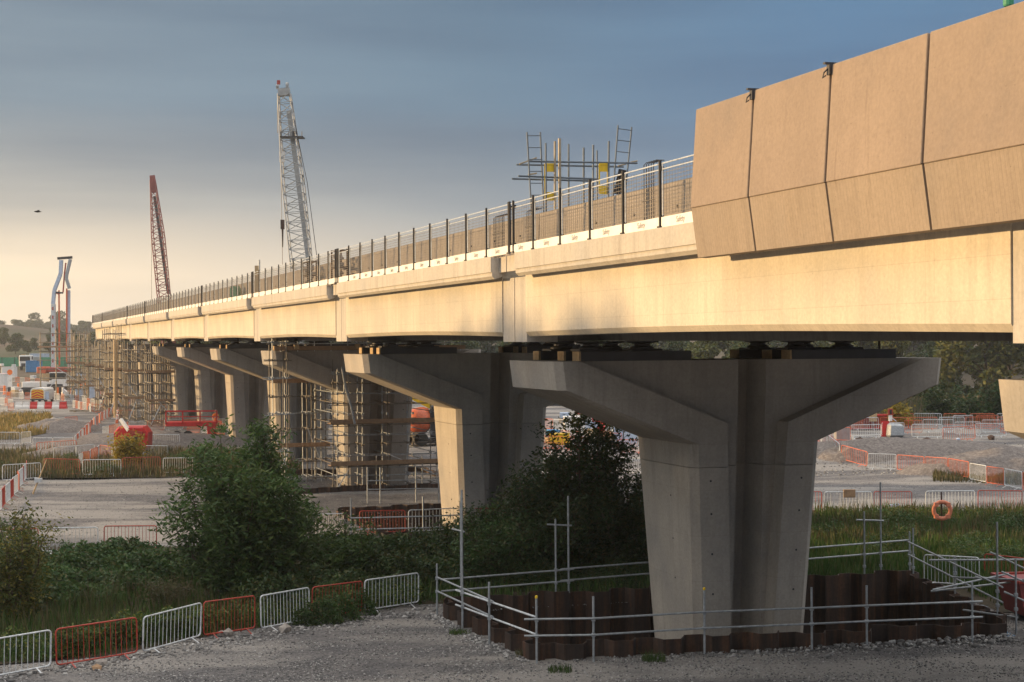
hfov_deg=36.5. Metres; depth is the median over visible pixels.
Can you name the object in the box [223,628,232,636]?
stone
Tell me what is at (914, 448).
rubble heap
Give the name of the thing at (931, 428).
pedestrian barrier
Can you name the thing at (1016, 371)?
woodland tree
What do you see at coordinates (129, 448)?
golden bush
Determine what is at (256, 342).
bridge bearing
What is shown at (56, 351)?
scaffold tower
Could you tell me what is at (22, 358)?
lorry
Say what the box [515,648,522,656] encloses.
grass tuft
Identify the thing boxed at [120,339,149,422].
scaffold tower
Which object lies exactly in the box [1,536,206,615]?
bramble mound
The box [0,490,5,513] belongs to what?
pedestrian barrier
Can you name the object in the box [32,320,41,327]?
woodland tree
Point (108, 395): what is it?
scaffold tower
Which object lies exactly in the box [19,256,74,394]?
pump truck
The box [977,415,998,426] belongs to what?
pedestrian barrier
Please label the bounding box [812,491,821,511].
pedestrian barrier
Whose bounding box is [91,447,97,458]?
pedestrian barrier
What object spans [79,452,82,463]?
pedestrian barrier
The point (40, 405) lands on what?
water barrier
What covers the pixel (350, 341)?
woodland tree
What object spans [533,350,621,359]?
packing beam
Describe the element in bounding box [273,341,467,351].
hanging walkway
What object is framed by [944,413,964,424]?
pedestrian barrier
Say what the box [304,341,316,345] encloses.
bridge bearing
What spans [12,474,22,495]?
pedestrian barrier
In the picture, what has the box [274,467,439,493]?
sheet pile edging
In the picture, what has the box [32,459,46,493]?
leaning stake
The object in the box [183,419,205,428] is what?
pedestrian barrier
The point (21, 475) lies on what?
pedestrian barrier
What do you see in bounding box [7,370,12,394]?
road sign
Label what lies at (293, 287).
edge fence
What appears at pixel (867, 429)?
pedestrian barrier
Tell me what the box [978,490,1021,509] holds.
pedestrian barrier
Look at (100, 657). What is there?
pedestrian barrier
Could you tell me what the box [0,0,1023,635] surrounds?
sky
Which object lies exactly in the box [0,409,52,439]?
golden grass
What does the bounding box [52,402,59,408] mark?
water barrier
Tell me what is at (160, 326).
bridge span
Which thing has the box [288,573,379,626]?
bramble tangle
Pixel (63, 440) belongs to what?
pedestrian barrier
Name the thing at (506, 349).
packing beam
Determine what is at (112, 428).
pedestrian barrier
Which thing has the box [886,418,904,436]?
bulk bag
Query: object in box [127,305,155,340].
bridge span
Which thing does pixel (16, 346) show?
woodland tree
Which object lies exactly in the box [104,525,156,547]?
pedestrian barrier
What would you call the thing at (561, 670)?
grass tuft
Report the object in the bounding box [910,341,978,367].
woodland tree
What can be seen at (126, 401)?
heavy prop
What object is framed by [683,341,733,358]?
woodland tree
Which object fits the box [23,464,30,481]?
pedestrian barrier
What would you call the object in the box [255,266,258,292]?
timber post
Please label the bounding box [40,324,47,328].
woodland tree
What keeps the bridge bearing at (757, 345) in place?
on the packing beam at (745, 353)
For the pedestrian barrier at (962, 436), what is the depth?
105.42 m
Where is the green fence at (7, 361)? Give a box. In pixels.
[0,357,89,365]
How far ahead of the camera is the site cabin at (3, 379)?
263.33 m
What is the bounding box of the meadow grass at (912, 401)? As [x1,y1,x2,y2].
[877,393,1003,424]
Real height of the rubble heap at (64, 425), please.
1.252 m
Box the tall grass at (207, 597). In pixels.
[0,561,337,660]
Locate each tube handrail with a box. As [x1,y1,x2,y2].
[334,455,437,483]
[350,495,460,533]
[367,466,438,502]
[435,490,534,643]
[441,482,910,595]
[524,583,982,663]
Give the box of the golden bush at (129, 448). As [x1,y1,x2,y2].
[104,427,151,465]
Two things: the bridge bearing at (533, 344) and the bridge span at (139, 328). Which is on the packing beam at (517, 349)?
the bridge bearing at (533, 344)
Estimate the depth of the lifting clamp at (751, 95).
27.45 m
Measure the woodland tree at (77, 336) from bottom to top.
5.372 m
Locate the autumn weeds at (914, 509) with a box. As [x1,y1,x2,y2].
[821,502,1023,523]
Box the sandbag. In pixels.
[987,435,994,439]
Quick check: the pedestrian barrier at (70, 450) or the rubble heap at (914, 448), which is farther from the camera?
the pedestrian barrier at (70, 450)
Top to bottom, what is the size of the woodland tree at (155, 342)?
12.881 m
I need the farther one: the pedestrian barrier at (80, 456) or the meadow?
the meadow
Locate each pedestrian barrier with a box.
[0,432,19,444]
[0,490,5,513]
[0,630,51,675]
[1,485,7,508]
[2,463,40,480]
[5,482,14,503]
[10,478,17,499]
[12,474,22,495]
[14,471,24,491]
[19,467,27,487]
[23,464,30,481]
[36,440,76,449]
[41,527,97,552]
[44,458,79,473]
[53,437,72,445]
[53,446,76,458]
[55,617,137,667]
[75,444,94,452]
[79,395,84,401]
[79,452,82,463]
[82,459,120,475]
[85,451,89,463]
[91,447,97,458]
[101,445,109,457]
[102,425,108,432]
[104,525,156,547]
[109,424,115,432]
[123,457,160,470]
[142,603,201,652]
[145,445,167,454]
[147,420,163,429]
[153,434,179,441]
[163,457,193,472]
[164,419,181,430]
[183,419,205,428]
[203,595,254,637]
[260,587,309,630]
[311,581,362,616]
[315,513,343,535]
[359,510,405,534]
[364,573,418,613]
[408,508,457,531]
[545,436,562,448]
[612,457,639,473]
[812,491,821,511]
[821,435,839,450]
[824,491,871,510]
[832,427,850,439]
[841,445,867,466]
[851,424,880,438]
[854,417,878,429]
[868,453,895,470]
[874,491,911,505]
[880,417,907,428]
[897,455,923,469]
[904,420,921,433]
[908,417,936,429]
[912,424,941,437]
[914,413,941,425]
[923,554,979,584]
[924,419,952,431]
[925,456,947,465]
[925,490,974,510]
[939,417,962,429]
[943,426,974,440]
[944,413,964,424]
[948,458,968,477]
[953,415,972,427]
[955,422,980,434]
[965,417,995,429]
[969,463,986,482]
[970,413,994,425]
[976,423,1005,437]
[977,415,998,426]
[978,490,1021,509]
[982,420,999,432]
[984,554,1023,571]
[985,466,1003,486]
[1004,468,1021,489]
[1020,472,1023,491]
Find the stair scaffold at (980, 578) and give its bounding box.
[907,522,1023,633]
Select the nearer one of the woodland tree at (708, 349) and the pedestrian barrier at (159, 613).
the pedestrian barrier at (159, 613)
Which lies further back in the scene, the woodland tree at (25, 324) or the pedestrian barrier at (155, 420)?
the woodland tree at (25, 324)
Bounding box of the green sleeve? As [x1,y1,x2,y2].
[1003,0,1013,6]
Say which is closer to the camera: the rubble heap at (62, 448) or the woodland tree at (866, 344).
the rubble heap at (62, 448)
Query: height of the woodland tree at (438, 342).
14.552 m
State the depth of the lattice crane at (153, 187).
261.86 m
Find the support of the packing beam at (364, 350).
on the viaduct pier at (485, 410)
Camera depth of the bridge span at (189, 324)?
114.74 m
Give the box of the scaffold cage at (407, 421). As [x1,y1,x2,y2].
[306,359,437,486]
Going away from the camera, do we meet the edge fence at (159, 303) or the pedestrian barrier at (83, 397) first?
the edge fence at (159, 303)
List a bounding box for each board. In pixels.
[869,413,876,428]
[881,409,892,436]
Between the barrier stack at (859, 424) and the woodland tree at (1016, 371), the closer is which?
the barrier stack at (859, 424)
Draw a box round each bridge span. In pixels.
[93,315,108,340]
[102,312,121,339]
[113,308,136,340]
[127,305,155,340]
[145,298,181,340]
[169,289,216,340]
[201,277,269,340]
[252,256,358,340]
[336,213,538,341]
[507,1,1023,342]
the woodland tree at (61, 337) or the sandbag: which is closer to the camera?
the sandbag
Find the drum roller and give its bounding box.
[114,418,152,449]
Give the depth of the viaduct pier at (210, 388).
146.46 m
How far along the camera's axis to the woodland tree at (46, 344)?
425.69 m
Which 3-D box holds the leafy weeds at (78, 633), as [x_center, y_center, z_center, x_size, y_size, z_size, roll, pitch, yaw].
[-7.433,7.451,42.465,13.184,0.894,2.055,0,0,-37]
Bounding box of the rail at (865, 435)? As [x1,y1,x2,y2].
[851,434,880,439]
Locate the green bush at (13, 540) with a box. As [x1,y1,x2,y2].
[0,505,57,577]
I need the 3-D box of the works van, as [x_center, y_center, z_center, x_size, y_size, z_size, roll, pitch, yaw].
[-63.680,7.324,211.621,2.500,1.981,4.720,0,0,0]
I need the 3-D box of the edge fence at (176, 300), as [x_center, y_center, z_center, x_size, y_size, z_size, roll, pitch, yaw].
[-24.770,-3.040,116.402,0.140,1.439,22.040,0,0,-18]
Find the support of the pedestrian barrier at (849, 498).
on the ground at (104, 494)
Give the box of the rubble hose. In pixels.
[341,367,355,423]
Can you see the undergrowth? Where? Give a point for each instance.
(564, 575)
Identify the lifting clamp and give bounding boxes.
[745,88,759,102]
[822,62,836,77]
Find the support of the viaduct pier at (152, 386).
on the ground at (104, 494)
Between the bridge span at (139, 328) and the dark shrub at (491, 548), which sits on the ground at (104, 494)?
the dark shrub at (491, 548)
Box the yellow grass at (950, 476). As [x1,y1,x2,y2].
[932,468,1020,484]
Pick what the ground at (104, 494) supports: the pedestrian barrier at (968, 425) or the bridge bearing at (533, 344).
the pedestrian barrier at (968, 425)
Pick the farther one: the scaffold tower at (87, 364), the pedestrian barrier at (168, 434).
the scaffold tower at (87, 364)
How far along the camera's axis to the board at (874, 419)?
119.10 m
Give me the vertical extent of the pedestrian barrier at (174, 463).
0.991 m
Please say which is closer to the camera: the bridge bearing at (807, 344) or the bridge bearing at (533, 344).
the bridge bearing at (807, 344)
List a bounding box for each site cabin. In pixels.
[0,373,8,387]
[1,367,16,377]
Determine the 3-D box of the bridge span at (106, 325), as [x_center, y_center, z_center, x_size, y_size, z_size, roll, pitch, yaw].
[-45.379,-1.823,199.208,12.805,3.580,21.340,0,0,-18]
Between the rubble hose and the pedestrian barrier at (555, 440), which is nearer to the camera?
the rubble hose
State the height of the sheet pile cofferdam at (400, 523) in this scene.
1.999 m
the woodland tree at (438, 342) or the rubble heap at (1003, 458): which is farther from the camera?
the woodland tree at (438, 342)
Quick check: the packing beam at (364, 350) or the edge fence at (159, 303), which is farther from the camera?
the edge fence at (159, 303)
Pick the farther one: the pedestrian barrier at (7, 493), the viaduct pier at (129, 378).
the viaduct pier at (129, 378)
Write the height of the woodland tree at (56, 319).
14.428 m
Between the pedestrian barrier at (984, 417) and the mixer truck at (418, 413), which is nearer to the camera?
the mixer truck at (418, 413)
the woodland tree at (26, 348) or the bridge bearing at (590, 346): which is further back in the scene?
the woodland tree at (26, 348)
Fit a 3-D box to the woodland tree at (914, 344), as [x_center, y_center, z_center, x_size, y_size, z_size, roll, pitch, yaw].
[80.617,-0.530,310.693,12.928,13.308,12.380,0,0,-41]
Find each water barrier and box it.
[15,402,22,408]
[22,402,29,408]
[30,402,37,408]
[37,402,44,408]
[44,402,51,408]
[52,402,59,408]
[59,402,67,408]
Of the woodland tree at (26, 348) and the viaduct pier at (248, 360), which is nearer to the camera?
the viaduct pier at (248, 360)
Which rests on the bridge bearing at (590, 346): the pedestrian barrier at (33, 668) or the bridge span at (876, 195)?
the bridge span at (876, 195)
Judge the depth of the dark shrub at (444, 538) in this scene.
51.36 m
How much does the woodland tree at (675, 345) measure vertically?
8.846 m
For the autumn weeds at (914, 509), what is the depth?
66.35 m
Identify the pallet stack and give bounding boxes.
[10,390,19,396]
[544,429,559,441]
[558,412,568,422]
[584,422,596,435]
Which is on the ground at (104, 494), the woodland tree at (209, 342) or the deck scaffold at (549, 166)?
the woodland tree at (209, 342)
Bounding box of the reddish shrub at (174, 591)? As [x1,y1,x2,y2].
[121,571,197,606]
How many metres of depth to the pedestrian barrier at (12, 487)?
78.99 m
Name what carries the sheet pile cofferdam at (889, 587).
on the ground at (104, 494)
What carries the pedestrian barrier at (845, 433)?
on the ground at (104, 494)
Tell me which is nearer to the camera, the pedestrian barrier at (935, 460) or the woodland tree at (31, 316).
the pedestrian barrier at (935, 460)
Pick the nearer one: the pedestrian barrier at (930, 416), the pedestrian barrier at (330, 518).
the pedestrian barrier at (330, 518)
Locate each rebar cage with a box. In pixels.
[492,214,506,257]
[525,208,540,241]
[642,159,663,220]
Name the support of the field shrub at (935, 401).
on the ground at (104, 494)
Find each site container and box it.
[25,360,41,371]
[29,353,49,356]
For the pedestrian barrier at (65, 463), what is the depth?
92.91 m
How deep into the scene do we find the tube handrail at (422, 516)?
59.28 m
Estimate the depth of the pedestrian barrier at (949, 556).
48.84 m
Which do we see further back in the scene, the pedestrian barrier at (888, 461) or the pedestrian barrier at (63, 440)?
the pedestrian barrier at (63, 440)
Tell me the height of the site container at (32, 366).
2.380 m
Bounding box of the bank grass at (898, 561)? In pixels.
[807,500,1023,604]
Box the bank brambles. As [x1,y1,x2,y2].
[811,503,1023,564]
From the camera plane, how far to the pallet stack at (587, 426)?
123.61 m
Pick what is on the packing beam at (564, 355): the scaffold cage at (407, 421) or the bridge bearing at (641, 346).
the bridge bearing at (641, 346)
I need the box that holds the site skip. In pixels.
[990,572,1023,617]
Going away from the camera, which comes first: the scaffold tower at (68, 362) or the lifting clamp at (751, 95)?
the lifting clamp at (751, 95)
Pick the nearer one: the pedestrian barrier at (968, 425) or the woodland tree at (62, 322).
the pedestrian barrier at (968, 425)
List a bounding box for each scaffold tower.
[37,329,89,397]
[64,331,82,397]
[73,331,93,399]
[82,340,103,402]
[92,339,111,409]
[100,340,122,416]
[101,324,124,362]
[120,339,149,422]
[140,341,174,426]
[261,337,295,482]
[270,371,329,481]
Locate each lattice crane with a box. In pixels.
[150,175,175,343]
[276,80,331,421]
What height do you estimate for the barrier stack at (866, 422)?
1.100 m
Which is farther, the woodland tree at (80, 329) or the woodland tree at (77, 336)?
the woodland tree at (80, 329)
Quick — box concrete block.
[834,425,850,440]
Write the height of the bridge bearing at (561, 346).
0.265 m
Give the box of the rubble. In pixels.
[0,604,1023,681]
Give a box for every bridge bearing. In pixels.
[228,341,242,344]
[250,341,261,344]
[284,341,302,345]
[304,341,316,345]
[312,341,327,345]
[365,341,383,346]
[378,341,402,346]
[402,341,418,346]
[413,341,438,346]
[505,342,523,345]
[521,342,546,345]
[542,341,574,350]
[570,341,610,350]
[601,341,629,349]
[622,341,661,350]
[739,341,776,348]
[776,341,815,348]
[804,341,821,348]
[822,341,862,348]
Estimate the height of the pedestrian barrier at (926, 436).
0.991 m
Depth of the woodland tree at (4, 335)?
495.91 m
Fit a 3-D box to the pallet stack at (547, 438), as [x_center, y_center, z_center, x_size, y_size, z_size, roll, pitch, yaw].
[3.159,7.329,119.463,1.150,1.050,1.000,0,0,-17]
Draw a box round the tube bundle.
[69,410,102,411]
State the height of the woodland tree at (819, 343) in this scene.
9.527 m
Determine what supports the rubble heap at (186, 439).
on the ground at (104, 494)
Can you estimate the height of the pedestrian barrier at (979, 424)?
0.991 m
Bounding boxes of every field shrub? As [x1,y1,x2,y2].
[883,402,918,424]
[915,380,969,416]
[949,390,994,420]
[974,376,1005,418]
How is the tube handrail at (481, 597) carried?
on the ground at (104, 494)
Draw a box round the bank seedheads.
[811,494,1023,544]
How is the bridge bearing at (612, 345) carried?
on the packing beam at (544, 355)
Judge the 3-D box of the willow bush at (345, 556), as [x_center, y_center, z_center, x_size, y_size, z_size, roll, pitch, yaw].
[-5.642,6.697,50.042,3.335,2.424,3.575,0,0,-32]
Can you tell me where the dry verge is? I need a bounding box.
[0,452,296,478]
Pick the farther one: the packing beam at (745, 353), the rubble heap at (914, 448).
the rubble heap at (914, 448)
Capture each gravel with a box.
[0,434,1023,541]
[0,602,1023,681]
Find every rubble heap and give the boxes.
[14,418,106,432]
[22,442,149,458]
[30,429,255,448]
[816,437,1023,459]
[818,443,889,462]
[896,447,1023,475]
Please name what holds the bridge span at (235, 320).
on the bridge bearing at (235, 343)
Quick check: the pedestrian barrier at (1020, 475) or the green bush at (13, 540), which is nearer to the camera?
the green bush at (13, 540)
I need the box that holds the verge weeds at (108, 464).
[0,450,233,474]
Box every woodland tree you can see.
[0,327,9,345]
[5,333,26,353]
[11,319,19,325]
[19,321,28,326]
[22,341,31,351]
[25,312,43,326]
[28,337,39,349]
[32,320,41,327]
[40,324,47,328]
[42,337,57,352]
[45,327,60,341]
[46,314,63,330]
[56,310,70,330]
[57,331,65,345]
[61,330,76,345]
[74,321,88,332]
[75,334,85,349]
[82,321,93,332]
[85,331,100,347]
[148,341,182,343]
[190,341,231,343]
[329,341,369,345]
[435,341,453,344]
[449,341,479,348]
[466,341,498,352]
[495,341,525,352]
[500,341,528,346]
[619,342,658,348]
[654,341,667,349]
[664,341,694,350]
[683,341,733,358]
[727,341,768,357]
[769,341,833,347]
[811,341,828,346]
[824,341,877,348]
[872,341,913,356]
[904,341,933,353]
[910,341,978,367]
[917,341,963,385]
[932,341,1023,388]
[963,341,1023,382]
[971,341,1023,382]
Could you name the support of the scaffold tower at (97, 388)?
on the ground at (104, 494)
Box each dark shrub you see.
[424,495,536,575]
[443,487,576,583]
[488,449,622,576]
[575,452,648,578]
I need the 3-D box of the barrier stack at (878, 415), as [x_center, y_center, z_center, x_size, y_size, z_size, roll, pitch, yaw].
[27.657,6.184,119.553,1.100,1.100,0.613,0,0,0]
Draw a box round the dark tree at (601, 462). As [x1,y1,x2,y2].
[519,410,644,573]
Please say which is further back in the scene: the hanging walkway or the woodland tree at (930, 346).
the woodland tree at (930, 346)
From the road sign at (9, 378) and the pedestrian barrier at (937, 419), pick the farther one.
the road sign at (9, 378)
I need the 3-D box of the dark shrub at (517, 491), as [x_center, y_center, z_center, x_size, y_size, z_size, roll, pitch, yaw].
[1.561,5.719,51.288,4.866,4.289,5.391,0,0,0]
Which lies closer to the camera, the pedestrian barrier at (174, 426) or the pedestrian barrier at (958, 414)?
the pedestrian barrier at (958, 414)
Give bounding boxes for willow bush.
[147,413,341,596]
[296,508,386,575]
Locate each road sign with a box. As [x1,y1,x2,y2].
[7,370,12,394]
[89,387,99,405]
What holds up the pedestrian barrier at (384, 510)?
on the ground at (104, 494)
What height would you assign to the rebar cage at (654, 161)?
1.561 m
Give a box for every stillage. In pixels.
[302,260,316,283]
[331,249,347,284]
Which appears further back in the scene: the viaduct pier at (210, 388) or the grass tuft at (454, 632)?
the viaduct pier at (210, 388)
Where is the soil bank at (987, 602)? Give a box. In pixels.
[0,542,1011,663]
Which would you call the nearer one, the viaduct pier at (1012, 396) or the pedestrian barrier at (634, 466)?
the viaduct pier at (1012, 396)
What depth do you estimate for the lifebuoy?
59.50 m
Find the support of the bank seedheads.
on the ground at (104, 494)
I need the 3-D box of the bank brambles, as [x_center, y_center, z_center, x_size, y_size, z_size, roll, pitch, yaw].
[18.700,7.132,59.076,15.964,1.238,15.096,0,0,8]
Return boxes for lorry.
[17,354,39,369]
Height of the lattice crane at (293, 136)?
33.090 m
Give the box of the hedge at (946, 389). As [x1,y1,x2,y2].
[913,371,997,397]
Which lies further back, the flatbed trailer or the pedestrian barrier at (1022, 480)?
the flatbed trailer
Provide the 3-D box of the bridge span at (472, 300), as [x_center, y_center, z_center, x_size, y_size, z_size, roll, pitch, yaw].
[2.151,-1.773,54.925,12.805,3.583,22.560,0,0,-18]
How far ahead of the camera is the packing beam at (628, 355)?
41.30 m
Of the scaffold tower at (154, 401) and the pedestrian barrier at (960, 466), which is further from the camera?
the scaffold tower at (154, 401)
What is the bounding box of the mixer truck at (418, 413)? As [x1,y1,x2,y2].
[409,397,435,445]
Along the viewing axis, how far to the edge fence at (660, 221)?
35.55 m
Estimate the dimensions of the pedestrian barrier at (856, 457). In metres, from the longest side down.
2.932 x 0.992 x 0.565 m
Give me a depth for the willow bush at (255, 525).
46.62 m
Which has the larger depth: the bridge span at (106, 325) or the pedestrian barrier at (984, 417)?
the bridge span at (106, 325)
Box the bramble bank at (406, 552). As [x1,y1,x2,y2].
[227,525,474,615]
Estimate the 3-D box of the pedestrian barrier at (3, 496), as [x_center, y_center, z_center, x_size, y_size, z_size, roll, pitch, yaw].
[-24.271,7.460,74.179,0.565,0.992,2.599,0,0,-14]
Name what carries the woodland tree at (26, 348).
on the ground at (104, 494)
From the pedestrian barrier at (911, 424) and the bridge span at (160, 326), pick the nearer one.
the pedestrian barrier at (911, 424)
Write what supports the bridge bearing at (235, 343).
on the packing beam at (244, 346)
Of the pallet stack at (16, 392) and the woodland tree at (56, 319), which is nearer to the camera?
the pallet stack at (16, 392)
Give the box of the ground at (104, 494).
[0,324,1023,681]
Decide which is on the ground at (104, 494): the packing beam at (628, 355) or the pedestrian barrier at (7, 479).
the pedestrian barrier at (7, 479)
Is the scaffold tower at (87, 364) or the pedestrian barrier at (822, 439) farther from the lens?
the scaffold tower at (87, 364)
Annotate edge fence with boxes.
[92,313,101,324]
[101,311,111,322]
[112,306,126,320]
[126,302,142,318]
[143,296,165,315]
[166,286,199,311]
[199,273,247,305]
[248,251,329,297]
[328,208,488,283]
[487,154,693,256]
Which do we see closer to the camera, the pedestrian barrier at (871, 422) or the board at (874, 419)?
the pedestrian barrier at (871, 422)
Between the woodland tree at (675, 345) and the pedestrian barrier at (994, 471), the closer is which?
the pedestrian barrier at (994, 471)
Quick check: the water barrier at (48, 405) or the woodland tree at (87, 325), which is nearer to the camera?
the water barrier at (48, 405)
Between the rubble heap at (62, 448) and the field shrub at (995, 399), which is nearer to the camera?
the rubble heap at (62, 448)
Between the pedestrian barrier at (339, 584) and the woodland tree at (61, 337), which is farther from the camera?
the woodland tree at (61, 337)
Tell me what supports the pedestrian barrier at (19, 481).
on the ground at (104, 494)
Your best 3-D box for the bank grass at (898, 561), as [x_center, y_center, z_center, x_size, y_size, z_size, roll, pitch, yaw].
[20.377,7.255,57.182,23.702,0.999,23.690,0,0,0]
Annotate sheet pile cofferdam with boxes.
[336,503,442,537]
[443,570,1006,660]
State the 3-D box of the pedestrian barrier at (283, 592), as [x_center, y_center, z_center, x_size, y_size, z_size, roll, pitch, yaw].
[-6.211,7.350,42.622,0.565,0.991,1.978,-3,-3,34]
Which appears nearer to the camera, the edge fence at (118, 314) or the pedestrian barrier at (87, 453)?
the pedestrian barrier at (87, 453)
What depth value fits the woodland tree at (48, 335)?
498.67 m
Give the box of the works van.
[30,387,53,401]
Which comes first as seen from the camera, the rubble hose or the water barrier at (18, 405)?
the rubble hose
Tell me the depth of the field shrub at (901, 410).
124.16 m
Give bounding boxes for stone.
[91,664,101,669]
[95,658,107,666]
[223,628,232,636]
[279,623,290,633]
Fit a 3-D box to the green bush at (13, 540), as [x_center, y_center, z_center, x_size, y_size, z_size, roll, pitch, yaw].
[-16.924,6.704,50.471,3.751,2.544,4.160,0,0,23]
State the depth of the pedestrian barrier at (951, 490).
70.20 m
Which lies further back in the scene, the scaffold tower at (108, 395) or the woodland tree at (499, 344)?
the woodland tree at (499, 344)
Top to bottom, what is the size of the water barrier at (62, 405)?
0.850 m
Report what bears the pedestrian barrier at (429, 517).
on the ground at (104, 494)
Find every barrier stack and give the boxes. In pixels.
[852,420,863,428]
[860,418,870,428]
[865,414,879,428]
[874,414,886,426]
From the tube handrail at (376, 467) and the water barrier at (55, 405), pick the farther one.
the water barrier at (55, 405)
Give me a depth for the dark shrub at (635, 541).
50.29 m
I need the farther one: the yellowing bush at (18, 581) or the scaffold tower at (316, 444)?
the scaffold tower at (316, 444)
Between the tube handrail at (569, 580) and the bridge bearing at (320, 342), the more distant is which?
the bridge bearing at (320, 342)
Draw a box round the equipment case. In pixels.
[230,286,240,296]
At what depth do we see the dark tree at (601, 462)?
50.59 m
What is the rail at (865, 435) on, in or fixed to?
on the ground at (104, 494)
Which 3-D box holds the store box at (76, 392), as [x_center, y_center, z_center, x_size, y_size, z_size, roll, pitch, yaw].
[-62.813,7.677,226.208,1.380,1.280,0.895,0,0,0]
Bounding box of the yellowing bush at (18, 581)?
[0,497,72,618]
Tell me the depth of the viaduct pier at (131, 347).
187.12 m
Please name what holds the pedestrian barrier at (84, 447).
on the dry verge
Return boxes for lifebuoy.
[932,492,952,531]
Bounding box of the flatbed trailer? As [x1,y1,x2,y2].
[165,410,229,433]
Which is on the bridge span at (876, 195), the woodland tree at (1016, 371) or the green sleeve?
the green sleeve
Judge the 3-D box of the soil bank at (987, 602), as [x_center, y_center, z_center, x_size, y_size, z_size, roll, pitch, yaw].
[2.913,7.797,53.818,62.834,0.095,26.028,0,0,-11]
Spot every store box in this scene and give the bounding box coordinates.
[75,389,85,395]
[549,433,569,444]
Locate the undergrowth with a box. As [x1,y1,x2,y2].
[475,550,649,591]
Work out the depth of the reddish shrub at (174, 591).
45.55 m
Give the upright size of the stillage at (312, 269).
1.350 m
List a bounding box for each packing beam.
[163,343,190,345]
[189,344,227,346]
[219,344,266,348]
[226,344,274,348]
[282,345,343,350]
[327,344,365,345]
[359,347,384,353]
[370,347,396,353]
[376,347,456,353]
[498,346,524,352]
[513,346,537,352]
[522,346,600,352]
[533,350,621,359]
[557,350,673,360]
[572,350,691,360]
[730,349,768,357]
[762,349,801,358]
[781,349,895,358]
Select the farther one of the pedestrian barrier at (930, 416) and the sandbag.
the pedestrian barrier at (930, 416)
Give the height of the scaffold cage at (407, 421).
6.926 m
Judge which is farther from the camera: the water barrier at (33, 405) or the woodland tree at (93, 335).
the woodland tree at (93, 335)
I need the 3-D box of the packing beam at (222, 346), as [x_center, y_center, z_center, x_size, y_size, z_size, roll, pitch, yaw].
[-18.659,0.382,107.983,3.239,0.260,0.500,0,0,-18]
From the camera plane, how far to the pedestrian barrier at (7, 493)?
76.32 m
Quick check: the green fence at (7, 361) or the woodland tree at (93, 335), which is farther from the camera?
the woodland tree at (93, 335)
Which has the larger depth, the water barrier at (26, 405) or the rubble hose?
the water barrier at (26, 405)
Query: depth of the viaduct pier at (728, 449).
42.98 m
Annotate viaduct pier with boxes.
[100,344,139,395]
[109,344,157,400]
[120,345,172,408]
[134,346,196,415]
[152,346,227,426]
[176,347,268,438]
[210,348,330,457]
[261,349,480,485]
[344,352,554,534]
[509,357,940,638]
[998,379,1023,438]
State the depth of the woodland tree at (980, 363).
210.42 m
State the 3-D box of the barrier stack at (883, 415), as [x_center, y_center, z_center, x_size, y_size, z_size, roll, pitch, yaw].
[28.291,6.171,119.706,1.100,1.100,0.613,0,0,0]
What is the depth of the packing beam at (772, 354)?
43.96 m
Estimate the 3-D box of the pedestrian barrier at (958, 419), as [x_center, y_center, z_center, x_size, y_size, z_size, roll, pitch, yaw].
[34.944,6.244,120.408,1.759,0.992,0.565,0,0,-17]
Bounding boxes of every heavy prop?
[112,340,117,418]
[125,356,127,416]
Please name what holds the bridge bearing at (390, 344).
on the packing beam at (372, 350)
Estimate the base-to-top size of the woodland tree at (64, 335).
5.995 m
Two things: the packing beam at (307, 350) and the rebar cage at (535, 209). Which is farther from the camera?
the packing beam at (307, 350)
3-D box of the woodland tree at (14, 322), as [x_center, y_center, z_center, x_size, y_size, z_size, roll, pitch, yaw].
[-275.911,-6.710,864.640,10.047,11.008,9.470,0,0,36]
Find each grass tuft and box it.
[449,626,470,634]
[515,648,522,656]
[548,662,571,673]
[640,649,665,662]
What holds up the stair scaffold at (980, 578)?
on the ground at (104, 494)
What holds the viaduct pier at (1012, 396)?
on the ground at (104, 494)
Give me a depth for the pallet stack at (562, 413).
147.65 m
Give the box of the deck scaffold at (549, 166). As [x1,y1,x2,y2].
[512,125,637,211]
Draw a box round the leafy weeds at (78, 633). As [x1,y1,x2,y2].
[1,578,422,659]
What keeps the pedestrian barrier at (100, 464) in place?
on the dry verge
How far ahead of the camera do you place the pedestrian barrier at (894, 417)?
118.19 m
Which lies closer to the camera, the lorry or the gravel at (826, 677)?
the gravel at (826, 677)
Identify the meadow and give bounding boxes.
[911,364,1023,423]
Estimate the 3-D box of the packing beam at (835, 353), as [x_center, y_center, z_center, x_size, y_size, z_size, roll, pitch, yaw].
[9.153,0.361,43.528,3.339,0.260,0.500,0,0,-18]

